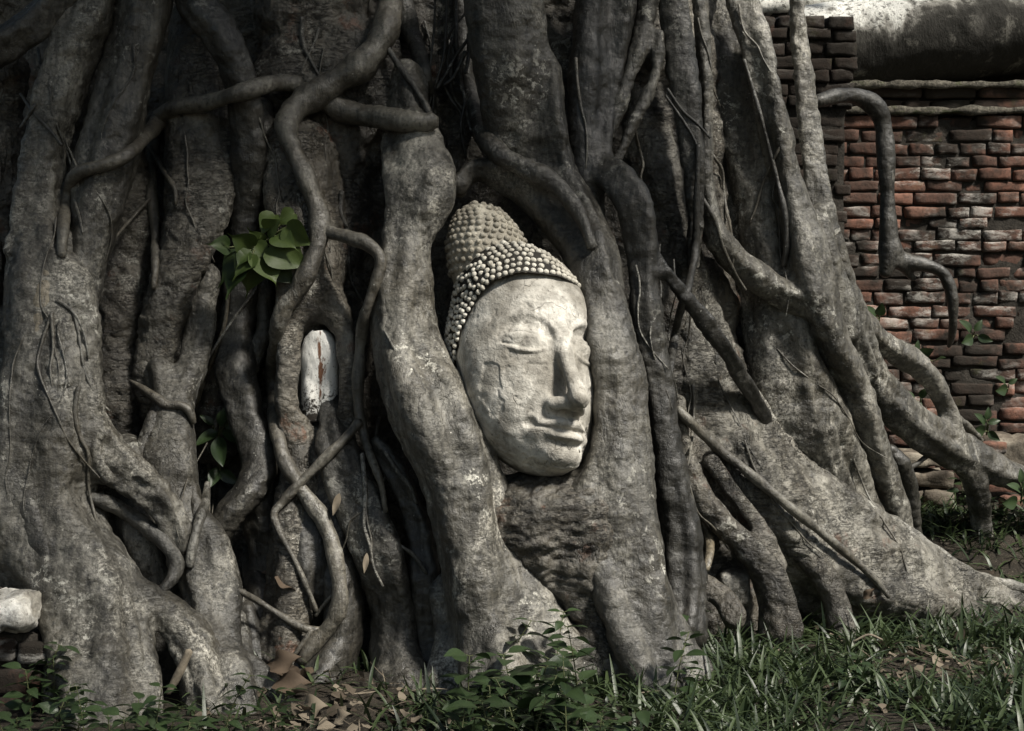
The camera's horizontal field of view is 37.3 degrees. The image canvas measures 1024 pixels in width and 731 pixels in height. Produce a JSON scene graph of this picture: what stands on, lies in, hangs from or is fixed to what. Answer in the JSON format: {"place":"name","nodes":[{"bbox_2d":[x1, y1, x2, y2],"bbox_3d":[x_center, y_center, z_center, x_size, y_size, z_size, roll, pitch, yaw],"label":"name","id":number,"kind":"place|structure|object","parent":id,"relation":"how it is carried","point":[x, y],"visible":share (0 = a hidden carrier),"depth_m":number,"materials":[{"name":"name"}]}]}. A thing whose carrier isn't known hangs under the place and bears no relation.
{"place":"outdoors","nodes":[
{"label":"outdoors","id":0,"kind":"place"},
{"bbox_2d":[0,492,1023,730],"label":"ground","id":1,"kind":"structure","parent":0,"point":[1013,567],"depth_m":3.61,"materials":[{"name":"soil"}]},
{"bbox_2d":[0,701,18,730],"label":"weed","id":2,"kind":"object","parent":1,"relation":"on","point":[6,715],"visible":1,"depth_m":3.08,"materials":[{"name":"green plant"}]},
{"bbox_2d":[7,717,32,730],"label":"weed","id":3,"kind":"object","parent":1,"relation":"on","point":[21,725],"visible":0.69,"depth_m":3.24,"materials":[{"name":"green plant"}]},
{"bbox_2d":[0,628,45,707],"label":"brick wall","id":4,"kind":"structure","parent":1,"relation":"on","point":[25,650],"depth_m":3.50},
{"bbox_2d":[0,587,41,632],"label":"plaster block","id":5,"kind":"structure","parent":4,"relation":"on","point":[20,610],"depth_m":3.46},
{"bbox_2d":[1,661,50,720],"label":"weed","id":6,"kind":"object","parent":1,"relation":"on","point":[18,704],"visible":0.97,"depth_m":3.37,"materials":[{"name":"green plant"}]},
{"bbox_2d":[21,720,65,730],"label":"weed","id":7,"kind":"object","parent":1,"relation":"on","point":[28,724],"visible":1,"depth_m":3.01,"materials":[{"name":"green plant"}]},
{"bbox_2d":[23,641,79,712],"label":"weed","id":8,"kind":"object","parent":1,"relation":"on","point":[64,657],"visible":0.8,"depth_m":3.44,"materials":[{"name":"green plant"}]},
{"bbox_2d":[39,655,64,712],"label":"weed","id":9,"kind":"object","parent":1,"relation":"on","point":[46,684],"visible":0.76,"depth_m":3.42,"materials":[{"name":"green plant"}]},
{"bbox_2d":[40,683,87,730],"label":"weed","id":10,"kind":"object","parent":1,"relation":"on","point":[54,705],"visible":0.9,"depth_m":3.17,"materials":[{"name":"green plant"}]},
{"bbox_2d":[38,689,95,730],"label":"weed","id":11,"kind":"object","parent":1,"relation":"on","point":[45,706],"visible":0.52,"depth_m":3.31,"materials":[{"name":"green plant"}]},
{"bbox_2d":[59,683,101,730],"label":"weed","id":12,"kind":"object","parent":1,"relation":"on","point":[78,710],"visible":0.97,"depth_m":3.15,"materials":[{"name":"green plant"}]},
{"bbox_2d":[59,701,107,730],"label":"weed","id":13,"kind":"object","parent":1,"relation":"on","point":[65,716],"visible":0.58,"depth_m":3.24,"materials":[{"name":"green plant"}]},
{"bbox_2d":[82,705,128,730],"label":"weed","id":14,"kind":"object","parent":1,"relation":"on","point":[95,708],"visible":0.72,"depth_m":3.08,"materials":[{"name":"green plant"}]},
{"bbox_2d":[100,707,150,730],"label":"weed","id":15,"kind":"object","parent":1,"relation":"on","point":[113,711],"visible":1,"depth_m":3.01,"materials":[{"name":"green plant"}]},
{"bbox_2d":[110,692,170,730],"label":"weed","id":16,"kind":"object","parent":1,"relation":"on","point":[143,717],"visible":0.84,"depth_m":3.18,"materials":[{"name":"green plant"}]},
{"bbox_2d":[134,682,180,730],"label":"weed","id":17,"kind":"object","parent":1,"relation":"on","point":[161,725],"visible":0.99,"depth_m":3.04,"materials":[{"name":"green plant"}]},
{"bbox_2d":[147,706,202,730],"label":"weed","id":18,"kind":"object","parent":1,"relation":"on","point":[152,721],"visible":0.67,"depth_m":3.18,"materials":[{"name":"green plant"}]},
{"bbox_2d":[165,715,217,730],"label":"weed","id":19,"kind":"object","parent":1,"relation":"on","point":[194,720],"visible":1,"depth_m":3.01,"materials":[{"name":"green plant"}]},
{"bbox_2d":[173,717,218,730],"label":"weed","id":20,"kind":"object","parent":1,"relation":"on","point":[209,719],"visible":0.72,"depth_m":3.06,"materials":[{"name":"green plant"}]},
{"bbox_2d":[217,718,243,730],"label":"weed","id":21,"kind":"object","parent":1,"relation":"on","point":[236,723],"visible":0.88,"depth_m":3.12,"materials":[{"name":"green plant"}]},
{"bbox_2d":[205,672,274,730],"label":"weed","id":22,"kind":"object","parent":1,"relation":"on","point":[240,689],"visible":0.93,"depth_m":3.25,"materials":[{"name":"green plant"}]},
{"bbox_2d":[232,713,258,730],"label":"weed","id":23,"kind":"object","parent":1,"relation":"on","point":[242,716],"visible":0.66,"depth_m":3.32,"materials":[{"name":"green plant"}]},
{"bbox_2d":[256,687,310,730],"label":"weed","id":24,"kind":"object","parent":1,"relation":"on","point":[271,719],"visible":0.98,"depth_m":3.19,"materials":[{"name":"green plant"}]},
{"bbox_2d":[267,662,300,675],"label":"dead leaf","id":25,"kind":"object","parent":1,"relation":"on","point":[295,668],"visible":0.19,"depth_m":3.72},
{"bbox_2d":[271,670,313,692],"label":"dead leaf","id":26,"kind":"object","parent":1,"relation":"on","point":[290,679],"visible":0.95,"depth_m":3.62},
{"bbox_2d":[300,667,313,676],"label":"dead leaf","id":27,"kind":"object","parent":1,"relation":"on","point":[304,673],"visible":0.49,"depth_m":3.74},
{"bbox_2d":[298,694,328,718],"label":"dead leaf","id":28,"kind":"object","parent":1,"relation":"on","point":[311,699],"visible":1,"depth_m":3.46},
{"bbox_2d":[334,709,350,724],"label":"dead leaf","id":29,"kind":"object","parent":1,"relation":"on","point":[343,714],"visible":0.99,"depth_m":3.39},
{"bbox_2d":[444,696,487,728],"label":"weed","id":30,"kind":"object","parent":1,"relation":"on","point":[463,722],"visible":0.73,"depth_m":3.15,"materials":[{"name":"green plant"}]},
{"bbox_2d":[438,648,496,720],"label":"weed","id":31,"kind":"object","parent":1,"relation":"on","point":[457,654],"visible":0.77,"depth_m":3.30,"materials":[{"name":"green plant"}]},
{"bbox_2d":[445,695,517,730],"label":"weed","id":32,"kind":"object","parent":1,"relation":"on","point":[495,701],"visible":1,"depth_m":3.07,"materials":[{"name":"green plant"}]},
{"bbox_2d":[461,672,503,710],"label":"weed","id":33,"kind":"object","parent":1,"relation":"on","point":[487,675],"visible":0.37,"depth_m":3.46,"materials":[{"name":"green plant"}]},
{"bbox_2d":[470,680,508,714],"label":"weed","id":34,"kind":"object","parent":1,"relation":"on","point":[484,686],"visible":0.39,"depth_m":3.40,"materials":[{"name":"green plant"}]},
{"bbox_2d":[466,675,535,730],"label":"weed","id":35,"kind":"object","parent":1,"relation":"on","point":[523,703],"visible":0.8,"depth_m":3.26,"materials":[{"name":"green plant"}]},
{"bbox_2d":[473,645,541,698],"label":"weed","id":36,"kind":"object","parent":1,"relation":"on","point":[515,649],"visible":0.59,"depth_m":3.47,"materials":[{"name":"green plant"}]},
{"bbox_2d":[0,0,1023,727],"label":"fig tree","id":37,"kind":"object","parent":1,"relation":"on","point":[784,382],"visible":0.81,"depth_m":3.94,"materials":[{"name":"grey plant"}]},
{"bbox_2d":[19,93,62,145],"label":"vine","id":38,"kind":"object","parent":37,"relation":"attached to","point":[39,119],"visible":1,"depth_m":3.81,"materials":[{"name":"grey plant"}]},
{"bbox_2d":[55,299,89,358],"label":"vine","id":39,"kind":"object","parent":37,"relation":"attached to","point":[69,308],"visible":1,"depth_m":3.71,"materials":[{"name":"grey plant"}]},
{"bbox_2d":[117,197,150,236],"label":"vine","id":40,"kind":"object","parent":37,"relation":"attached to","point":[136,213],"visible":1,"depth_m":3.98,"materials":[{"name":"grey plant"}]},
{"bbox_2d":[88,492,184,590],"bbox_3d":[-0.911,0.428,3.698,0.232,0.239,0.087,1,3,14],"label":"vine","id":41,"kind":"object","parent":37,"relation":"attached to","point":[149,530],"visible":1,"depth_m":3.68,"materials":[{"name":"grey plant"}]},
{"bbox_2d":[129,379,195,423],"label":"vine","id":42,"kind":"object","parent":37,"relation":"attached to","point":[163,402],"visible":1,"depth_m":3.85,"materials":[{"name":"grey plant"}]},
{"bbox_2d":[56,74,302,289],"bbox_3d":[-0.889,-0.481,3.919,0.507,0.574,0.551,1,3,25],"label":"vine","id":43,"kind":"object","parent":37,"relation":"attached to","point":[149,138],"visible":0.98,"depth_m":3.93,"materials":[{"name":"grey plant"}]},
{"bbox_2d":[166,649,192,694],"bbox_3d":[-0.772,0.710,3.521,0.063,0.106,0.021,0,3,0],"label":"stick","id":44,"kind":"object","parent":37,"relation":"on","point":[180,669],"visible":0.88,"depth_m":3.51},
{"bbox_2d":[185,481,210,568],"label":"vine","id":45,"kind":"object","parent":37,"relation":"attached to","point":[201,513],"visible":1,"depth_m":3.72,"materials":[{"name":"grey plant"}]},
{"bbox_2d":[195,293,229,406],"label":"vine","id":46,"kind":"object","parent":37,"relation":"attached to","point":[213,356],"visible":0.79,"depth_m":4.04,"materials":[{"name":"beige plant"}]},
{"bbox_2d":[196,408,236,486],"bbox_3d":[-0.773,0.211,4.015,0.132,0.216,0.081,1,3,19],"label":"fig sprout","id":47,"kind":"object","parent":37,"relation":"attached to","point":[218,452],"visible":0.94,"depth_m":4.00,"materials":[{"name":"green plant"}]},
{"bbox_2d":[206,207,310,299],"bbox_3d":[-0.637,-0.286,3.875,0.279,0.238,0.097,0,3,0],"label":"fig sprout","id":48,"kind":"object","parent":37,"relation":"attached to","point":[252,259],"visible":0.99,"depth_m":3.87,"materials":[{"name":"green plant"}]},
{"bbox_2d":[238,588,331,654],"bbox_3d":[-0.562,0.636,3.788,0.272,0.192,0.059,-1,3,-16],"label":"vine","id":49,"kind":"object","parent":37,"relation":"attached to","point":[308,630],"visible":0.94,"depth_m":3.78,"materials":[{"name":"grey plant"}]},
{"bbox_2d":[270,649,301,672],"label":"dead leaf","id":50,"kind":"object","parent":37,"relation":"on","point":[284,660],"visible":1,"depth_m":3.64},
{"bbox_2d":[301,330,338,421],"bbox_3d":[-0.504,0.028,3.980,0.097,0.244,0.082,0,3,0],"label":"plaster remnant","id":51,"kind":"object","parent":37,"relation":"attached to","point":[319,374],"visible":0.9,"depth_m":3.95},
{"bbox_2d":[265,0,402,665],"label":"vine","id":52,"kind":"object","parent":37,"relation":"attached to","point":[359,66],"visible":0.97,"depth_m":3.87,"materials":[{"name":"grey plant"}]},
{"bbox_2d":[332,493,340,514],"bbox_3d":[-0.442,0.351,3.828,0.022,0.056,0.015,0,3,0],"label":"bark flake","id":53,"kind":"object","parent":37,"relation":"attached to","point":[336,502],"visible":1,"depth_m":3.83,"materials":[{"name":"brown plant"}]},
{"bbox_2d":[303,81,438,132],"bbox_3d":[-0.376,-0.681,4.011,0.404,0.146,0.112,1,3,19],"label":"vine","id":54,"kind":"object","parent":37,"relation":"attached to","point":[343,111],"visible":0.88,"depth_m":3.97,"materials":[{"name":"grey plant"}]},
{"bbox_2d":[384,451,427,573],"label":"vine","id":55,"kind":"object","parent":37,"relation":"attached to","point":[402,477],"visible":1,"depth_m":3.83,"materials":[{"name":"grey plant"}]},
{"bbox_2d":[387,0,436,114],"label":"vine","id":56,"kind":"object","parent":37,"relation":"attached to","point":[411,34],"visible":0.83,"depth_m":4.16,"materials":[{"name":"grey plant"}]},
{"bbox_2d":[429,0,435,65],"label":"hanging rootlet","id":57,"kind":"object","parent":37,"relation":"hanging from","point":[433,35],"visible":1,"depth_m":4.14,"materials":[{"name":"grey plant"}]},
{"bbox_2d":[434,0,448,85],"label":"hanging rootlet","id":58,"kind":"object","parent":37,"relation":"hanging from","point":[444,44],"visible":1,"depth_m":4.15,"materials":[{"name":"grey plant"}]},
{"bbox_2d":[446,37,454,85],"bbox_3d":[-0.169,-0.835,4.164,0.025,0.138,0.032,0,3,0],"label":"hanging rootlet","id":59,"kind":"object","parent":37,"relation":"hanging from","point":[447,57],"visible":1,"depth_m":4.16,"materials":[{"name":"grey plant"}]},
{"bbox_2d":[436,34,467,89],"bbox_3d":[-0.159,-0.842,4.143,0.099,0.176,0.021,0,3,0],"label":"hanging rootlet","id":60,"kind":"object","parent":37,"relation":"hanging from","point":[457,53],"visible":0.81,"depth_m":4.14,"materials":[{"name":"grey plant"}]},
{"bbox_2d":[439,77,466,136],"bbox_3d":[-0.163,-0.710,4.179,0.076,0.163,0.016,0,3,-7],"label":"hanging rootlet","id":61,"kind":"object","parent":37,"relation":"hanging from","point":[454,105],"visible":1,"depth_m":4.18,"materials":[{"name":"grey plant"}]},
{"bbox_2d":[442,50,467,86],"bbox_3d":[-0.155,-0.810,4.137,0.071,0.099,0.012,0,3,9],"label":"hanging rootlet","id":62,"kind":"object","parent":37,"relation":"hanging from","point":[456,71],"visible":1,"depth_m":4.13,"materials":[{"name":"grey plant"}]},
{"bbox_2d":[454,0,472,132],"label":"hanging rootlet","id":63,"kind":"object","parent":37,"relation":"hanging from","point":[463,94],"visible":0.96,"depth_m":4.16,"materials":[{"name":"grey plant"}]},
{"bbox_2d":[463,33,469,73],"bbox_3d":[-0.123,-0.854,4.156,0.012,0.115,0.024,2,3,43],"label":"hanging rootlet","id":64,"kind":"object","parent":37,"relation":"hanging from","point":[466,67],"visible":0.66,"depth_m":4.16,"materials":[{"name":"grey plant"}]},
{"bbox_2d":[444,200,592,476],"bbox_3d":[0.039,-0.073,3.884,0.386,0.715,0.506,11,-13,-30],"label":"stone head","id":65,"kind":"object","parent":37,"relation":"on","point":[518,347],"visible":0.94,"depth_m":3.75},
{"bbox_2d":[453,0,596,249],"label":"vine","id":66,"kind":"object","parent":37,"relation":"attached to","point":[494,149],"visible":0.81,"depth_m":3.94,"materials":[{"name":"grey plant"}]},
{"bbox_2d":[668,144,700,373],"bbox_3d":[0.457,-0.286,4.050,0.082,0.624,0.221,0,3,11],"label":"vine","id":67,"kind":"object","parent":37,"relation":"attached to","point":[680,309],"visible":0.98,"depth_m":4.10,"materials":[{"name":"grey plant"}]},
{"bbox_2d":[665,88,710,144],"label":"vine","id":68,"kind":"object","parent":37,"relation":"attached to","point":[686,115],"visible":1,"depth_m":4.10,"materials":[{"name":"grey plant"}]},
{"bbox_2d":[700,519,714,571],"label":"vine","id":69,"kind":"object","parent":37,"relation":"attached to","point":[709,546],"visible":0.92,"depth_m":4.08,"materials":[{"name":"beige plant"}]},
{"bbox_2d":[716,567,750,605],"bbox_3d":[0.606,0.607,4.160,0.096,0.103,0.086,0,3,0],"label":"rubble stone","id":70,"kind":"object","parent":37,"relation":"on","point":[736,581],"visible":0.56,"depth_m":4.12,"materials":[{"name":"grey stone"}]},
{"bbox_2d":[742,59,789,266],"bbox_3d":[0.725,-0.577,4.321,0.141,0.596,0.026,1,3,23],"label":"vine","id":71,"kind":"object","parent":37,"relation":"attached to","point":[786,230],"visible":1,"depth_m":4.31,"materials":[{"name":"grey plant"}]},
{"bbox_2d":[677,406,890,598],"bbox_3d":[0.757,0.384,4.180,0.665,0.561,0.075,-1,3,-15],"label":"vine","id":72,"kind":"object","parent":37,"relation":"attached to","point":[718,448],"visible":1,"depth_m":4.14,"materials":[{"name":"grey plant"}]},
{"bbox_2d":[863,589,873,599],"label":"dead leaf","id":73,"kind":"object","parent":37,"relation":"on","point":[867,593],"visible":1,"depth_m":4.27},
{"bbox_2d":[506,617,553,658],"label":"weed","id":74,"kind":"object","parent":1,"relation":"on","point":[529,633],"visible":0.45,"depth_m":3.61,"materials":[{"name":"green plant"}]},
{"bbox_2d":[507,649,576,718],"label":"weed","id":75,"kind":"object","parent":1,"relation":"on","point":[521,676],"visible":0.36,"depth_m":3.38,"materials":[{"name":"green plant"}]},
{"bbox_2d":[517,674,575,730],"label":"weed","id":76,"kind":"object","parent":1,"relation":"on","point":[535,701],"visible":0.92,"depth_m":3.05,"materials":[{"name":"green plant"}]},
{"bbox_2d":[530,674,593,730],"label":"weed","id":77,"kind":"object","parent":1,"relation":"on","point":[577,694],"visible":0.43,"depth_m":3.21,"materials":[{"name":"green plant"}]},
{"bbox_2d":[541,608,582,669],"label":"weed","id":78,"kind":"object","parent":1,"relation":"on","point":[558,626],"visible":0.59,"depth_m":3.60,"materials":[{"name":"green plant"}]},
{"bbox_2d":[527,650,598,730],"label":"weed","id":79,"kind":"object","parent":1,"relation":"on","point":[573,713],"visible":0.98,"depth_m":3.06,"materials":[{"name":"green plant"}]},
{"bbox_2d":[546,622,598,726],"bbox_3d":[0.129,0.682,3.255,0.117,0.259,0.124,0,3,-2],"label":"weed","id":80,"kind":"object","parent":1,"relation":"on","point":[585,674],"visible":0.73,"depth_m":3.26,"materials":[{"name":"green plant"}]},
{"bbox_2d":[579,710,620,730],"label":"weed","id":81,"kind":"object","parent":1,"relation":"on","point":[591,716],"visible":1,"depth_m":2.95,"materials":[{"name":"green plant"}]},
{"bbox_2d":[591,711,618,730],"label":"weed","id":82,"kind":"object","parent":1,"relation":"on","point":[604,724],"visible":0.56,"depth_m":3.20,"materials":[{"name":"green plant"}]},
{"bbox_2d":[194,492,1023,730],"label":"leaf litter","id":83,"kind":"object","parent":1,"relation":"on","point":[324,724],"visible":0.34,"depth_m":3.54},
{"bbox_2d":[613,704,663,730],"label":"weed","id":84,"kind":"object","parent":1,"relation":"on","point":[643,716],"visible":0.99,"depth_m":3.07,"materials":[{"name":"green plant"}]},
{"bbox_2d":[657,631,707,696],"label":"weed","id":85,"kind":"object","parent":1,"relation":"on","point":[677,654],"visible":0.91,"depth_m":3.53,"materials":[{"name":"green plant"}]},
{"bbox_2d":[674,666,704,698],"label":"weed","id":86,"kind":"object","parent":1,"relation":"on","point":[691,682],"visible":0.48,"depth_m":3.64,"materials":[{"name":"green plant"}]},
{"bbox_2d":[765,15,857,236],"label":"brick pier","id":87,"kind":"structure","parent":1,"relation":"on","point":[832,44],"depth_m":5.49,"materials":[{"name":"brick"}]},
{"bbox_2d":[827,666,864,699],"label":"weed","id":88,"kind":"object","parent":1,"relation":"on","point":[842,683],"visible":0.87,"depth_m":3.59,"materials":[{"name":"green plant"}]},
{"bbox_2d":[831,651,875,680],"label":"weed","id":89,"kind":"object","parent":1,"relation":"on","point":[854,656],"visible":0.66,"depth_m":3.75,"materials":[{"name":"green plant"}]},
{"bbox_2d":[853,658,899,698],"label":"weed","id":90,"kind":"object","parent":1,"relation":"on","point":[873,682],"visible":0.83,"depth_m":3.64,"materials":[{"name":"green plant"}]},
{"bbox_2d":[898,448,954,508],"bbox_3d":[1.461,0.497,5.504,0.263,0.402,0.214,0,3,0],"label":"masonry heap","id":91,"kind":"object","parent":1,"relation":"on","point":[932,482],"visible":0.18,"depth_m":5.41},
{"bbox_2d":[843,80,1023,493],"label":"brick wall","id":92,"kind":"structure","parent":1,"relation":"on","point":[959,183],"depth_m":5.70,"materials":[{"name":"brick"}]},
{"bbox_2d":[770,0,1023,81],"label":"plaster moulding","id":93,"kind":"object","parent":92,"relation":"on","point":[958,40],"visible":0.57,"depth_m":5.91,"materials":[{"name":"paint"}]},
{"bbox_2d":[760,0,839,15],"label":"stone slab","id":94,"kind":"structure","parent":93,"relation":"on","point":[770,7],"depth_m":6.14,"materials":[{"name":"stone"}]},
{"bbox_2d":[995,376,1016,395],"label":"weed","id":95,"kind":"object","parent":92,"relation":"attached to","point":[1002,389],"visible":1,"depth_m":5.46,"materials":[{"name":"green plant"}]},
{"bbox_2d":[947,472,968,522],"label":"weed","id":96,"kind":"object","parent":1,"relation":"on","point":[963,504],"visible":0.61,"depth_m":5.15,"materials":[{"name":"green plant"}]},
{"bbox_2d":[974,407,999,440],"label":"weed","id":97,"kind":"object","parent":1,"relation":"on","point":[981,429],"visible":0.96,"depth_m":5.34,"materials":[{"name":"green plant"}]},
{"bbox_2d":[991,496,1006,527],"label":"weed","id":98,"kind":"object","parent":1,"relation":"on","point":[994,520],"visible":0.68,"depth_m":5.12,"materials":[{"name":"green plant"}]},
{"bbox_2d":[982,431,1023,465],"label":"rubble stone","id":99,"kind":"object","parent":1,"relation":"on","point":[1015,448],"visible":0.23,"depth_m":5.41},
{"bbox_2d":[983,440,1006,453],"bbox_3d":[1.720,0.294,5.423,0.094,0.050,0.067,-1,3,-23],"label":"loose brick","id":100,"kind":"object","parent":99,"relation":"on","point":[1000,447],"visible":0.52,"depth_m":5.40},
{"bbox_2d":[994,507,1018,530],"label":"weed","id":101,"kind":"object","parent":1,"relation":"on","point":[1000,517],"visible":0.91,"depth_m":5.13,"materials":[{"name":"green plant"}]},
{"bbox_2d":[998,494,1023,514],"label":"loose brick","id":102,"kind":"object","parent":1,"relation":"on","point":[1000,501],"visible":0.41,"depth_m":5.28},
{"bbox_2d":[1002,468,1023,509],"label":"weed","id":103,"kind":"object","parent":1,"relation":"on","point":[1011,502],"visible":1,"depth_m":4.96,"materials":[{"name":"green plant"}]},
{"bbox_2d":[1007,508,1023,532],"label":"weed","id":104,"kind":"object","parent":1,"relation":"on","point":[1015,519],"visible":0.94,"depth_m":5.14,"materials":[{"name":"green plant"}]},
{"bbox_2d":[145,486,1023,730],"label":"grass","id":105,"kind":"structure","parent":0,"point":[735,713],"depth_m":3.59,"materials":[{"name":"plant"}]},
{"bbox_2d":[867,303,885,322],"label":"weed","id":106,"kind":"object","parent":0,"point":[880,310],"visible":0.66,"depth_m":5.24,"materials":[{"name":"green plant"}]},
{"bbox_2d":[915,340,945,361],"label":"weed","id":107,"kind":"object","parent":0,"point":[927,352],"visible":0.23,"depth_m":5.43,"materials":[{"name":"green plant"}]},
{"bbox_2d":[959,320,992,345],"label":"weed","id":108,"kind":"object","parent":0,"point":[968,338],"visible":1,"depth_m":5.50,"materials":[{"name":"green plant"}]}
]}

